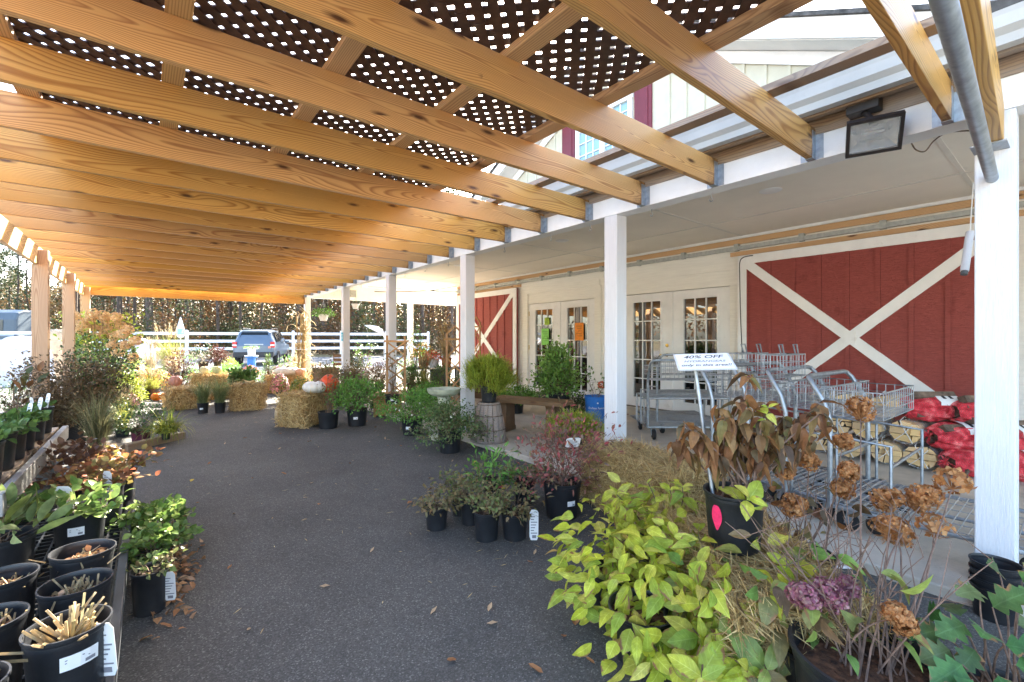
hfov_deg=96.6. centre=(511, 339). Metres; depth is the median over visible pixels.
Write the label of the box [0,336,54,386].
parked car
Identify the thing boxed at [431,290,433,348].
pine tree
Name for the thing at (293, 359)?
bed plant
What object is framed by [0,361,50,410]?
garden shrub
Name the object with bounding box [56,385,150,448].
ornamental grass
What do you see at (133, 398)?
potted mum
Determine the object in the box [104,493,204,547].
potted ivy
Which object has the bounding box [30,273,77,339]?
pine tree
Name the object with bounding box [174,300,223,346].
autumn tree
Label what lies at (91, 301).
autumn tree
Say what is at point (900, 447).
firewood bundle
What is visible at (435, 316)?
autumn tree
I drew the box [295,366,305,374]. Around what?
squash
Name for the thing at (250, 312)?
woodland shrub
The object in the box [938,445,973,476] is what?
net sack
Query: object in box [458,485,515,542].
potted perennial
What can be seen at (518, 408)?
shrub
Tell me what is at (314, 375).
wooden crate
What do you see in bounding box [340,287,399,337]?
autumn tree
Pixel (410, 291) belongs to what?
dark conduit
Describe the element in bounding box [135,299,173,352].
woodland shrub
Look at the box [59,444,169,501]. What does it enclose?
potted heuchera
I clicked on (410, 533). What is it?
straw litter
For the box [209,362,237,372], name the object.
bed plant
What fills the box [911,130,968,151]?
loose cable
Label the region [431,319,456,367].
potted plant
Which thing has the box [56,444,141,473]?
potted heuchera
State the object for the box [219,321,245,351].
woodland shrub
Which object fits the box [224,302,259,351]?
pine tree
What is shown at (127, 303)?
pine tree
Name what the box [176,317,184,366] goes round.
folded umbrella
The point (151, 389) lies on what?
bed plant
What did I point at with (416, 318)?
autumn tree
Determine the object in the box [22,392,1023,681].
asphalt path
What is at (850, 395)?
firewood bundle
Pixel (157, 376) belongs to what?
potted mum
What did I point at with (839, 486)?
dried hydrangea
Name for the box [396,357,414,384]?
bed plant
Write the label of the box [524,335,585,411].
potted boxwood
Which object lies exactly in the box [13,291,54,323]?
autumn tree
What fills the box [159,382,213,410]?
straw bale
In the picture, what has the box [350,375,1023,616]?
porch slab
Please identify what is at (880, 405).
firewood bundle
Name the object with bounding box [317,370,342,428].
bare potted shrub
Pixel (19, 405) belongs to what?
garden shrub
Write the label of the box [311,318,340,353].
woodland shrub
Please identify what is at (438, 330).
woodland shrub
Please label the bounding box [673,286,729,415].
entrance door
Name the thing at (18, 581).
cut back pot
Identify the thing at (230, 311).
pine tree
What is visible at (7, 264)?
pine tree
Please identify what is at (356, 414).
potted shrub
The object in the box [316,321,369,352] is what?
woodland shrub
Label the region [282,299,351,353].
autumn tree
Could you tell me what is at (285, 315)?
pine tree
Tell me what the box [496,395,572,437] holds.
garden bench
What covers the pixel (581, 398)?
shrub
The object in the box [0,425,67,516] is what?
shelf bench
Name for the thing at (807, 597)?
dried hydrangea
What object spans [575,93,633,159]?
gable window
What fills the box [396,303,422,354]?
woodland shrub
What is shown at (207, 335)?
woodland shrub
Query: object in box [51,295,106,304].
pine tree
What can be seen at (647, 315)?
entrance door
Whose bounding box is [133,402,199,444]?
yellow sedge
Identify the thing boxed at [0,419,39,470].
potted strawberry
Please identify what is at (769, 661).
lime hydrangea
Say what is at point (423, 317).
pine tree
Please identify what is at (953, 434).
net sack
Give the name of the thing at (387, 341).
wooden trellis
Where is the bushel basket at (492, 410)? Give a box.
[470,401,507,444]
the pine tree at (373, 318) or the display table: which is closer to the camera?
the display table
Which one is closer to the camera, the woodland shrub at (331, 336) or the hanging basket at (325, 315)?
the hanging basket at (325, 315)
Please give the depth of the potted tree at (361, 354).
12.73 m
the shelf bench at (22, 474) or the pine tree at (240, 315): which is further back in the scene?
the pine tree at (240, 315)
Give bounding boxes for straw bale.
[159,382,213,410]
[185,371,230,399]
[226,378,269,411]
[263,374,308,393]
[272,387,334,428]
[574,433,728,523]
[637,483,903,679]
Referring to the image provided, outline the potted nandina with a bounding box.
[498,392,639,520]
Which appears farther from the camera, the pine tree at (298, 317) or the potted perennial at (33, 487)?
the pine tree at (298, 317)
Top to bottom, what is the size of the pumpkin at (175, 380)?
0.239 m
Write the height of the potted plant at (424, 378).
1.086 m
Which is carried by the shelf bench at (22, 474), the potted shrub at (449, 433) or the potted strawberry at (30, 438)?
the potted strawberry at (30, 438)
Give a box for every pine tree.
[0,243,61,309]
[0,244,19,289]
[0,245,29,278]
[0,248,29,309]
[0,249,29,299]
[0,252,54,309]
[0,253,30,282]
[0,259,9,290]
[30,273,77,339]
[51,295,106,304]
[78,293,79,339]
[111,296,124,339]
[119,297,162,337]
[121,296,129,324]
[125,296,129,324]
[133,297,139,335]
[145,297,151,338]
[153,298,171,329]
[165,300,203,335]
[178,299,188,347]
[179,299,181,350]
[182,300,203,350]
[215,300,219,350]
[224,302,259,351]
[229,303,232,345]
[239,302,247,331]
[257,302,262,328]
[279,305,286,327]
[295,304,298,345]
[311,298,313,351]
[313,298,322,346]
[315,299,318,352]
[371,302,377,353]
[379,287,385,353]
[403,181,416,321]
[420,290,422,349]
[422,288,441,350]
[427,305,430,350]
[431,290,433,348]
[444,188,462,341]
[451,194,459,353]
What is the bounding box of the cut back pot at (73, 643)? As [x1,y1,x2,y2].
[0,592,117,681]
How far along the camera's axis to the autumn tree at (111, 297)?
48.33 m
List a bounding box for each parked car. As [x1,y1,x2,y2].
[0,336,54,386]
[232,328,289,364]
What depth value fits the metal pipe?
1.31 m
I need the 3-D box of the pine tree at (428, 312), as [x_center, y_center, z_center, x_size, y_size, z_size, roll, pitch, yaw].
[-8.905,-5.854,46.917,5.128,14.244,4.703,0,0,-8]
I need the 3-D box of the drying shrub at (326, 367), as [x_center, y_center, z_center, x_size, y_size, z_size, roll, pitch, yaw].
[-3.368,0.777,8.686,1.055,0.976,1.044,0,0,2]
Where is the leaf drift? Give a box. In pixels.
[140,515,205,640]
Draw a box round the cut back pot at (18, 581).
[0,563,43,628]
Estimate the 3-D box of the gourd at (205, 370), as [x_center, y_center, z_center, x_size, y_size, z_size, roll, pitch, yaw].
[-6.406,0.624,9.500,0.175,0.191,0.175,0,0,-38]
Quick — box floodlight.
[845,97,905,158]
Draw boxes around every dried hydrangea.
[705,427,871,579]
[726,395,993,681]
[728,478,933,681]
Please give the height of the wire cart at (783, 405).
0.995 m
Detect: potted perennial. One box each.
[0,482,54,525]
[0,482,78,566]
[1,475,135,548]
[125,545,187,617]
[383,350,402,403]
[401,481,466,531]
[430,464,486,516]
[447,464,498,525]
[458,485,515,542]
[484,482,544,541]
[487,458,565,505]
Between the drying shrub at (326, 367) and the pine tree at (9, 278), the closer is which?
the drying shrub at (326, 367)
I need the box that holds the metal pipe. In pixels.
[928,0,998,182]
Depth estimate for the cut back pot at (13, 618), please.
1.36 m
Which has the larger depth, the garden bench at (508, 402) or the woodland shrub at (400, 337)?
the woodland shrub at (400, 337)
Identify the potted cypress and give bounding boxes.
[458,348,523,402]
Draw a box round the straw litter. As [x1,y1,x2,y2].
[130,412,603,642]
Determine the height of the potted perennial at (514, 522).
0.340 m
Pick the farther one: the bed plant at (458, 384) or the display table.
the display table
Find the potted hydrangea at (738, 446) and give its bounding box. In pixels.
[667,372,841,555]
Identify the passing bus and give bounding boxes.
[0,310,30,339]
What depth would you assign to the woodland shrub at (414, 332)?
37.99 m
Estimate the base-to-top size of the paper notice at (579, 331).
0.360 m
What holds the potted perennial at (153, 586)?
on the asphalt path
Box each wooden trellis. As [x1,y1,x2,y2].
[383,336,407,404]
[443,326,459,405]
[475,316,481,357]
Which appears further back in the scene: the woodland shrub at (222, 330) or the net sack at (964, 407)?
the woodland shrub at (222, 330)
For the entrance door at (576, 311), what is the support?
in the shop building
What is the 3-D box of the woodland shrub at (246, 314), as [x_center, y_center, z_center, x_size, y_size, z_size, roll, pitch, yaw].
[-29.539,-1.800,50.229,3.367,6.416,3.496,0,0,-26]
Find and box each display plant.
[224,362,243,368]
[275,354,300,367]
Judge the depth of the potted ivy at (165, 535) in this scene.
2.35 m
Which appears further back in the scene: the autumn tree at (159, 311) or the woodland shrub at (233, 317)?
the autumn tree at (159, 311)
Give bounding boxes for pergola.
[0,0,1009,401]
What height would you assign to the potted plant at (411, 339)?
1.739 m
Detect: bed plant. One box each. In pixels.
[0,370,29,412]
[13,373,102,420]
[109,372,149,408]
[112,391,132,409]
[124,352,150,377]
[131,370,147,397]
[136,366,164,399]
[161,344,185,375]
[178,354,197,377]
[182,367,199,385]
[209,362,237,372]
[221,356,239,368]
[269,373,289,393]
[286,353,300,367]
[358,378,385,410]
[364,360,397,388]
[364,366,385,392]
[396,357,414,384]
[407,379,451,409]
[453,372,459,395]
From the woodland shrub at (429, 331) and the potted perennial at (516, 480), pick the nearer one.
the potted perennial at (516, 480)
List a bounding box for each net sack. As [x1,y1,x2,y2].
[900,391,958,422]
[924,420,973,451]
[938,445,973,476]
[942,395,973,424]
[968,420,1023,450]
[1019,448,1023,481]
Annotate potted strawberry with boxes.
[0,403,51,450]
[0,412,48,459]
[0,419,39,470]
[0,427,16,479]
[18,397,45,440]
[25,393,56,433]
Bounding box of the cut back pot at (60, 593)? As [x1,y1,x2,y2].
[35,567,113,619]
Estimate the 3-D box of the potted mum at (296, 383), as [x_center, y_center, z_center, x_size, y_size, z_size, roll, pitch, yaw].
[-4.339,1.009,9.375,0.483,0.511,0.472,0,0,-38]
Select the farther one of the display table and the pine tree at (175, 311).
the pine tree at (175, 311)
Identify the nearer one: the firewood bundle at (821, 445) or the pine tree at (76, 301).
the firewood bundle at (821, 445)
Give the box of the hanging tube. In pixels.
[960,183,973,275]
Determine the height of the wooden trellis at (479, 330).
1.679 m
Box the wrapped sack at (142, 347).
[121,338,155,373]
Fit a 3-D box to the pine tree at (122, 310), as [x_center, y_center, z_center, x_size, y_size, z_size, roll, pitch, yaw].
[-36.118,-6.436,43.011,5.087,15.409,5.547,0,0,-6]
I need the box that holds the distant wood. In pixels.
[0,270,453,347]
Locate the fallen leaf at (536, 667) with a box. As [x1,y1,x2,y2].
[528,663,542,672]
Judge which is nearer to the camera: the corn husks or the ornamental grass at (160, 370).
the corn husks
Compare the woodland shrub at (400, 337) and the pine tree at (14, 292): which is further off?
the pine tree at (14, 292)
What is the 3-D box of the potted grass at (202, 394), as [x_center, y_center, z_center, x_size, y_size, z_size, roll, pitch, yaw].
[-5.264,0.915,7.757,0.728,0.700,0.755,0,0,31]
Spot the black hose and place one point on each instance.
(740, 298)
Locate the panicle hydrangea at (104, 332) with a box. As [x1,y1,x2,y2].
[53,308,144,389]
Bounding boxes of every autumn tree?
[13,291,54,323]
[50,284,79,328]
[80,294,112,314]
[90,295,140,329]
[112,296,143,335]
[130,297,190,338]
[152,299,177,330]
[157,298,233,343]
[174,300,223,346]
[189,299,246,343]
[204,301,233,339]
[234,301,252,326]
[257,303,293,335]
[257,303,321,329]
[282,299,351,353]
[328,299,378,321]
[329,286,377,353]
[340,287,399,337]
[396,289,426,331]
[396,289,430,335]
[414,289,454,350]
[425,286,455,352]
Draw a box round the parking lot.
[0,359,455,412]
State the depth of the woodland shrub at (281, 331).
39.06 m
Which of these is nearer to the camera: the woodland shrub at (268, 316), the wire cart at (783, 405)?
the wire cart at (783, 405)
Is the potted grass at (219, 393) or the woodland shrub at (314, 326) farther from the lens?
the woodland shrub at (314, 326)
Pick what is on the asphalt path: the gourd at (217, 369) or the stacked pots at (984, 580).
the stacked pots at (984, 580)
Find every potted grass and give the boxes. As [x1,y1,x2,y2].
[184,375,225,413]
[200,372,240,412]
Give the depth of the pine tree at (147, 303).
38.85 m
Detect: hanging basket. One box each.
[309,296,335,320]
[352,297,358,308]
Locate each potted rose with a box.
[105,399,175,441]
[581,362,604,423]
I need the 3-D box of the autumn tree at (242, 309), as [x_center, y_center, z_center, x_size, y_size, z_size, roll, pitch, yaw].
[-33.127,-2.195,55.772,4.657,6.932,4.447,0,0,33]
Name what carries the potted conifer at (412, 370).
on the gravel lot
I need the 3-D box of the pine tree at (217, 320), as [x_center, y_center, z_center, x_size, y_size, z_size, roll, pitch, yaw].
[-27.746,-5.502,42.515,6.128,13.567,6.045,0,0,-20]
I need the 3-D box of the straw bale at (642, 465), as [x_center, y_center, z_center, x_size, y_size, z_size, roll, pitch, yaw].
[0.959,1.039,3.252,0.725,0.675,1.202,0,0,-26]
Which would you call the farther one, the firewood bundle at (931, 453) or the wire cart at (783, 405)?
the firewood bundle at (931, 453)
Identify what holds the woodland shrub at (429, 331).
on the ground at (314, 354)
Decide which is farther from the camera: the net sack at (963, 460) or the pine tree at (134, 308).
the pine tree at (134, 308)
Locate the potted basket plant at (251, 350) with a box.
[243,346,259,355]
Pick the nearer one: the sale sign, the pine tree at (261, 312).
the sale sign
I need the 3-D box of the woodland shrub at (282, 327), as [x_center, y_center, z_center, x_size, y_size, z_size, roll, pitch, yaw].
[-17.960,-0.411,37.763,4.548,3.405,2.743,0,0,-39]
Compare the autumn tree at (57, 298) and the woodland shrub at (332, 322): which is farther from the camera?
the autumn tree at (57, 298)
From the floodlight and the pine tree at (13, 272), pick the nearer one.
the floodlight
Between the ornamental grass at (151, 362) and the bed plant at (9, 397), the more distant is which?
the ornamental grass at (151, 362)
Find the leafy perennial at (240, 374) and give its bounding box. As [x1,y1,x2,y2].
[224,365,261,396]
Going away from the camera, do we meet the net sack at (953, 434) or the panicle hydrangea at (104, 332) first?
the net sack at (953, 434)
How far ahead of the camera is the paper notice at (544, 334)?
10.06 m
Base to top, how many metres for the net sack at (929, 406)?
0.300 m
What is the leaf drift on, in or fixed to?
on the asphalt path
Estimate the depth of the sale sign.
1.98 m
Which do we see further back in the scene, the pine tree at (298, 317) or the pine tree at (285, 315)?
the pine tree at (285, 315)
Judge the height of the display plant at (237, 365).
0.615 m
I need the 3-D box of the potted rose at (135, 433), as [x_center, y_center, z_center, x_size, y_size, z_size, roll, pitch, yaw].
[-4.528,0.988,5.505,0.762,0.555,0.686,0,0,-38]
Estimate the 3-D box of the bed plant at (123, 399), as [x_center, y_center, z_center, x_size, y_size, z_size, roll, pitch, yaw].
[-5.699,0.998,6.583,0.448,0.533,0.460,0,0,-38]
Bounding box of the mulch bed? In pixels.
[22,476,60,496]
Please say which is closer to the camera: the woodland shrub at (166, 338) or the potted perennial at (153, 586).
the potted perennial at (153, 586)
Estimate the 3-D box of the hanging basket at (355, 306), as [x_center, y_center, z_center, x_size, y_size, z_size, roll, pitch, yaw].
[-4.084,-0.946,11.900,0.210,0.300,0.210,0,0,-38]
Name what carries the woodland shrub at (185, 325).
on the ground at (314, 354)
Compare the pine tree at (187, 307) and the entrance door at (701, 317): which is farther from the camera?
the pine tree at (187, 307)
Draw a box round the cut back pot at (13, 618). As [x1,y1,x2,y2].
[0,601,29,681]
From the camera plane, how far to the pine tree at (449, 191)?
44.10 m
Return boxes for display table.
[402,366,459,388]
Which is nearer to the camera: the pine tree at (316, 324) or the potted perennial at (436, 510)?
the potted perennial at (436, 510)
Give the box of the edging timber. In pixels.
[61,432,185,451]
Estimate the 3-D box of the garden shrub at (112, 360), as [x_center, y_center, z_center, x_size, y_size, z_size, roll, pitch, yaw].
[-5.438,0.629,5.948,0.853,1.271,0.975,0,0,10]
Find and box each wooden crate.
[313,367,338,380]
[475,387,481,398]
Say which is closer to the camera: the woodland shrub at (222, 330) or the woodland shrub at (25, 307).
the woodland shrub at (25, 307)
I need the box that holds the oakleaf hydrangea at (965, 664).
[903,557,1023,681]
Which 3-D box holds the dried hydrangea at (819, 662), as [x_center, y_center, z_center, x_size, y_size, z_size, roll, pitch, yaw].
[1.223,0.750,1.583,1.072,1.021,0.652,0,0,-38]
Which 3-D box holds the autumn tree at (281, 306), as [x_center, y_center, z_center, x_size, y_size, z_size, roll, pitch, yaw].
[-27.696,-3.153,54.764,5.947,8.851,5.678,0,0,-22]
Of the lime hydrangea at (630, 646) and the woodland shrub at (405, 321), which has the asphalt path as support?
the lime hydrangea at (630, 646)
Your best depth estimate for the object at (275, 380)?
10.15 m
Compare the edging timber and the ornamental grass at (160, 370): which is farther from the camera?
the ornamental grass at (160, 370)
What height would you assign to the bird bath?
0.622 m
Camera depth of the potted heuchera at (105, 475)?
2.60 m
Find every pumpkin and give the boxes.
[150,391,160,400]
[168,373,182,385]
[302,378,325,392]
[320,374,338,392]
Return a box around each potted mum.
[122,362,150,379]
[127,394,139,410]
[137,368,169,388]
[288,376,309,391]
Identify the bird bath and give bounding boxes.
[427,387,460,440]
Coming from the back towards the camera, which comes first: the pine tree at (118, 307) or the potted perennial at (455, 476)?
the pine tree at (118, 307)
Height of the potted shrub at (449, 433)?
0.630 m
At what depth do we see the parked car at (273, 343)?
21.72 m
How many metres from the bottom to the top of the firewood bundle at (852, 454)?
0.261 m
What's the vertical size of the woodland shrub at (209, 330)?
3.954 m
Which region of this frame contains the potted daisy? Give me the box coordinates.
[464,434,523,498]
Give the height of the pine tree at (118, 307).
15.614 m
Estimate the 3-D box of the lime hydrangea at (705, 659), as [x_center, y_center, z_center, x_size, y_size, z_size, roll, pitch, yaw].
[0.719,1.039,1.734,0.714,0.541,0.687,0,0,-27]
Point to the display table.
(455, 370)
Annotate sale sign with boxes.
[673,353,737,493]
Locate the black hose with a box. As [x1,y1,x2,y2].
[739,255,752,357]
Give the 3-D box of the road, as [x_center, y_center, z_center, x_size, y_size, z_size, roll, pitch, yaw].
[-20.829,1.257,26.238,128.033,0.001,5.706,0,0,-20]
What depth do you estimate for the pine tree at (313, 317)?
45.03 m
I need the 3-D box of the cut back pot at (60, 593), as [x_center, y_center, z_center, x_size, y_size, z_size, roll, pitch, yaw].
[-1.495,0.942,1.565,0.196,0.238,0.196,0,0,-38]
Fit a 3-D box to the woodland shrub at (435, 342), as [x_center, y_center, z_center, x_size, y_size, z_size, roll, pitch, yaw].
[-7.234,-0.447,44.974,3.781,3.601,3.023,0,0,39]
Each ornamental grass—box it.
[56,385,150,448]
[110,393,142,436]
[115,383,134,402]
[137,337,170,378]
[149,364,168,385]
[153,322,189,378]
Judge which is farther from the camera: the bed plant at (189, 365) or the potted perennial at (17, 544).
the bed plant at (189, 365)
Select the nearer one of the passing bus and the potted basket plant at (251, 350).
the potted basket plant at (251, 350)
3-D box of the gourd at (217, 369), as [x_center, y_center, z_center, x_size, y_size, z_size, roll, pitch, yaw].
[-6.146,0.619,9.500,0.175,0.202,0.175,0,0,-38]
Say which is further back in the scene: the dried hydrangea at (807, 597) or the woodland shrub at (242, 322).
the woodland shrub at (242, 322)
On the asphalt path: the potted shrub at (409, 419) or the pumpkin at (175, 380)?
the potted shrub at (409, 419)
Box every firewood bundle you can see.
[810,389,841,408]
[812,429,841,451]
[832,413,856,433]
[834,388,873,413]
[834,431,873,457]
[852,417,893,438]
[871,392,902,417]
[871,435,907,463]
[889,416,929,443]
[903,441,946,468]
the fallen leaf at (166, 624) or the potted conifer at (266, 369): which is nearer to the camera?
the fallen leaf at (166, 624)
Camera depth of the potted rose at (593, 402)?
6.44 m
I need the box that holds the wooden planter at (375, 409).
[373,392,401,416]
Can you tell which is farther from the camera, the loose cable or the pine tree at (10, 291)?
the pine tree at (10, 291)
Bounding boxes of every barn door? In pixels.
[456,288,517,388]
[738,223,973,447]
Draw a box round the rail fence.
[0,330,428,361]
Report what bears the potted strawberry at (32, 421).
on the shelf bench at (22, 474)
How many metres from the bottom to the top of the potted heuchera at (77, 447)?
0.493 m
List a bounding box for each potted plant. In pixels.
[396,325,429,389]
[407,351,435,389]
[411,342,434,366]
[422,348,443,366]
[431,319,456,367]
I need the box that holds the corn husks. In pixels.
[237,378,267,386]
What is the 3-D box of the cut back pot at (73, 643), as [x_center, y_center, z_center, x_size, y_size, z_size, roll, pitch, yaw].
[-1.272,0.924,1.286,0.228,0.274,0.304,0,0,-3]
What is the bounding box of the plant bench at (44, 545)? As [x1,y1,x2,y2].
[4,482,134,681]
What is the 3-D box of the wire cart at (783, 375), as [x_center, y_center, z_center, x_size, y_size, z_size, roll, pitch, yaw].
[2.201,0.618,3.417,0.810,1.164,0.756,0,0,-36]
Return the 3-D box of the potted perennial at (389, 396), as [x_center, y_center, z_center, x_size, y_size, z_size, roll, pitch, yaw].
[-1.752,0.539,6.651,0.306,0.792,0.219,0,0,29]
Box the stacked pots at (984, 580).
[968,553,1023,626]
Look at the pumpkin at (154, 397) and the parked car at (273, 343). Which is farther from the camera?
the parked car at (273, 343)
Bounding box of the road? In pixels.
[103,355,455,362]
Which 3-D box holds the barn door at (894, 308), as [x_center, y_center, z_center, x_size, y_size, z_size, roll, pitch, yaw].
[4.137,-0.020,5.576,0.065,2.370,2.710,0,0,-38]
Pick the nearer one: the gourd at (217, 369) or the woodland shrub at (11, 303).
the gourd at (217, 369)
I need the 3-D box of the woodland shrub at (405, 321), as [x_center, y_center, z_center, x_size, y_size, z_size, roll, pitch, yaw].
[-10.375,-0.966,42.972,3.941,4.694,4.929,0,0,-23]
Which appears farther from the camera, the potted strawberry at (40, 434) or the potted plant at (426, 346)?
the potted plant at (426, 346)
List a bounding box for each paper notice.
[541,328,548,344]
[575,323,583,339]
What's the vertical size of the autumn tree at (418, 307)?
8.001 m
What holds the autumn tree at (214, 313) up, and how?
on the ground at (314, 354)
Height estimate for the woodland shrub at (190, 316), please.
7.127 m
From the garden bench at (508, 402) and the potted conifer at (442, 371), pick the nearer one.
the garden bench at (508, 402)
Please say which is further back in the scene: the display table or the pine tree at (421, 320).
the pine tree at (421, 320)
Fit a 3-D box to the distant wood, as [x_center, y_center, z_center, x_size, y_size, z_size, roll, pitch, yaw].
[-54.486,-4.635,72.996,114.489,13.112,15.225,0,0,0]
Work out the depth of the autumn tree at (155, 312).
47.45 m
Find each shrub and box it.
[0,339,140,440]
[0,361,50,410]
[0,386,82,427]
[1,290,28,309]
[14,275,57,328]
[50,315,61,328]
[51,339,146,434]
[90,296,110,343]
[90,297,124,351]
[97,296,144,346]
[124,310,158,338]
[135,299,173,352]
[147,307,208,354]
[153,348,203,391]
[155,335,177,347]
[167,299,210,354]
[184,319,224,346]
[188,343,219,368]
[192,318,220,351]
[201,343,232,365]
[209,310,243,350]
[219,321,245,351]
[220,302,249,339]
[220,322,251,352]
[222,309,258,345]
[236,302,256,328]
[243,303,259,325]
[247,311,289,339]
[249,313,283,335]
[256,306,278,329]
[263,314,323,354]
[279,305,325,350]
[303,312,356,354]
[307,355,361,405]
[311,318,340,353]
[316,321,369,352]
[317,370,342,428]
[320,371,387,426]
[324,299,358,352]
[335,361,384,398]
[350,286,397,354]
[350,301,375,351]
[350,318,382,346]
[350,352,367,377]
[351,319,381,354]
[367,383,450,435]
[370,325,383,353]
[380,307,419,350]
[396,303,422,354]
[396,320,440,353]
[396,322,406,353]
[400,396,502,453]
[415,307,455,351]
[415,314,436,349]
[425,318,447,351]
[497,380,543,413]
[538,406,604,448]
[567,389,586,413]
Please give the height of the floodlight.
0.316 m
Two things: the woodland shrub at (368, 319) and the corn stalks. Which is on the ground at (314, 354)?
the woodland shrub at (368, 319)
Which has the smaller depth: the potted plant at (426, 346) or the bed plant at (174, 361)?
the potted plant at (426, 346)
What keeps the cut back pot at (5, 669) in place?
on the plant bench at (44, 545)
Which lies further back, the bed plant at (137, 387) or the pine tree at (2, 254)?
the pine tree at (2, 254)
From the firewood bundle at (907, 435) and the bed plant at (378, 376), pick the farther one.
the bed plant at (378, 376)
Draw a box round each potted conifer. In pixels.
[259,352,274,387]
[396,363,423,401]
[423,359,456,397]
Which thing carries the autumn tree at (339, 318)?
on the ground at (314, 354)
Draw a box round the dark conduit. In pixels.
[374,291,454,291]
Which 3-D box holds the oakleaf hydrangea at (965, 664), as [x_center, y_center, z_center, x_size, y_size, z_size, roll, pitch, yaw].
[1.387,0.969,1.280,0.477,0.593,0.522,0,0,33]
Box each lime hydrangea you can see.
[537,493,702,614]
[554,517,731,681]
[601,472,705,575]
[611,521,794,681]
[642,512,815,632]
[663,525,872,681]
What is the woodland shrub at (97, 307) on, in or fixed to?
on the ground at (314, 354)
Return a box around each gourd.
[199,365,209,373]
[212,364,221,373]
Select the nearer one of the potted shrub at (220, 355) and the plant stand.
the potted shrub at (220, 355)
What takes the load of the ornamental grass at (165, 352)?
on the parking lot
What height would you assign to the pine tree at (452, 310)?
13.438 m
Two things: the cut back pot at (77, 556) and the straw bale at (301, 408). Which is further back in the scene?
the straw bale at (301, 408)
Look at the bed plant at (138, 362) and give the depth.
13.07 m
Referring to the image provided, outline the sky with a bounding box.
[0,0,927,321]
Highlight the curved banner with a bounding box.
[365,325,385,338]
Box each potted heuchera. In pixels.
[24,431,122,521]
[40,452,160,524]
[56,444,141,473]
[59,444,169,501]
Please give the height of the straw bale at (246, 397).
0.710 m
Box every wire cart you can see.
[630,359,731,439]
[638,353,723,432]
[700,344,834,500]
[732,344,885,517]
[765,365,914,535]
[806,369,1023,565]
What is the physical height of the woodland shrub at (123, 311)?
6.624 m
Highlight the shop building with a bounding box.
[304,0,1023,562]
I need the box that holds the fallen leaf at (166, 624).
[160,622,171,626]
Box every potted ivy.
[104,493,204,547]
[114,521,187,570]
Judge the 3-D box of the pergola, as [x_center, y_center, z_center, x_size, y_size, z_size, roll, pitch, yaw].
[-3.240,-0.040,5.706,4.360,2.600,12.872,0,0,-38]
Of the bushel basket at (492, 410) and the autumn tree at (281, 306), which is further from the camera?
the autumn tree at (281, 306)
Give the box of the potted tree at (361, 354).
[353,340,378,378]
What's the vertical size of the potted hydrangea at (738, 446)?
0.735 m
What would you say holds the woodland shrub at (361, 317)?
on the ground at (314, 354)
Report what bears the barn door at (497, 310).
in the shop building
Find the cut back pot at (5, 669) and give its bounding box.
[0,660,11,681]
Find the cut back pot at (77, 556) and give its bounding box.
[28,538,120,579]
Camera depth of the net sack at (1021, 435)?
3.86 m
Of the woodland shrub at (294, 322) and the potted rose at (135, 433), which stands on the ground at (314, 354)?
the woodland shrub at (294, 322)
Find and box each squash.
[273,365,296,375]
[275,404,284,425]
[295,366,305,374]
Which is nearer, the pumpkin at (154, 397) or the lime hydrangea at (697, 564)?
the lime hydrangea at (697, 564)
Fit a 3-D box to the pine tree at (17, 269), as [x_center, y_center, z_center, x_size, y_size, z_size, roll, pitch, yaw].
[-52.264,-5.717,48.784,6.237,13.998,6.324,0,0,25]
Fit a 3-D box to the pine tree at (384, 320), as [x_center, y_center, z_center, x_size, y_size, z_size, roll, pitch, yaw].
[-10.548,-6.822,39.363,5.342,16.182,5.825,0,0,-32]
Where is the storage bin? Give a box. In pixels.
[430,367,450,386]
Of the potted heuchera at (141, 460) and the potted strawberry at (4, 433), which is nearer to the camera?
the potted strawberry at (4, 433)
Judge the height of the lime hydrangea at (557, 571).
0.485 m
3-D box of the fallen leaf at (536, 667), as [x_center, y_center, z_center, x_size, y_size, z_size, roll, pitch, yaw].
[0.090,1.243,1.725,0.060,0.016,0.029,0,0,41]
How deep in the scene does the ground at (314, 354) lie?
35.50 m
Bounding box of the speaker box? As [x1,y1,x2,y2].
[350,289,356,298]
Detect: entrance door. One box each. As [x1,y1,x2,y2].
[529,302,558,391]
[561,299,593,397]
[626,292,669,409]
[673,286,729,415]
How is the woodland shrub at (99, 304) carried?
on the ground at (314, 354)
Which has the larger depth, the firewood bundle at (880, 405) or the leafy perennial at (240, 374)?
the leafy perennial at (240, 374)
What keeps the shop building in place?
on the gravel lot
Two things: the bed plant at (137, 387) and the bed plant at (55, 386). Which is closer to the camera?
the bed plant at (55, 386)
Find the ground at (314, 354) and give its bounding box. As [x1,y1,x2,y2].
[76,345,455,358]
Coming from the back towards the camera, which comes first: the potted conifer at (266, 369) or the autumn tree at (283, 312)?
the autumn tree at (283, 312)
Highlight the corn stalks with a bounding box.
[285,306,315,370]
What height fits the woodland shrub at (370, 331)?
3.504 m
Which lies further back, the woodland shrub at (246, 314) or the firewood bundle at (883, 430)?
the woodland shrub at (246, 314)
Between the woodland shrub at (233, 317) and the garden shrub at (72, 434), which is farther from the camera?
the woodland shrub at (233, 317)
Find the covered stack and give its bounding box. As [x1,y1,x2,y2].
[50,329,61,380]
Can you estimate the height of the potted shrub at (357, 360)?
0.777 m
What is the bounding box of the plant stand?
[245,355,258,365]

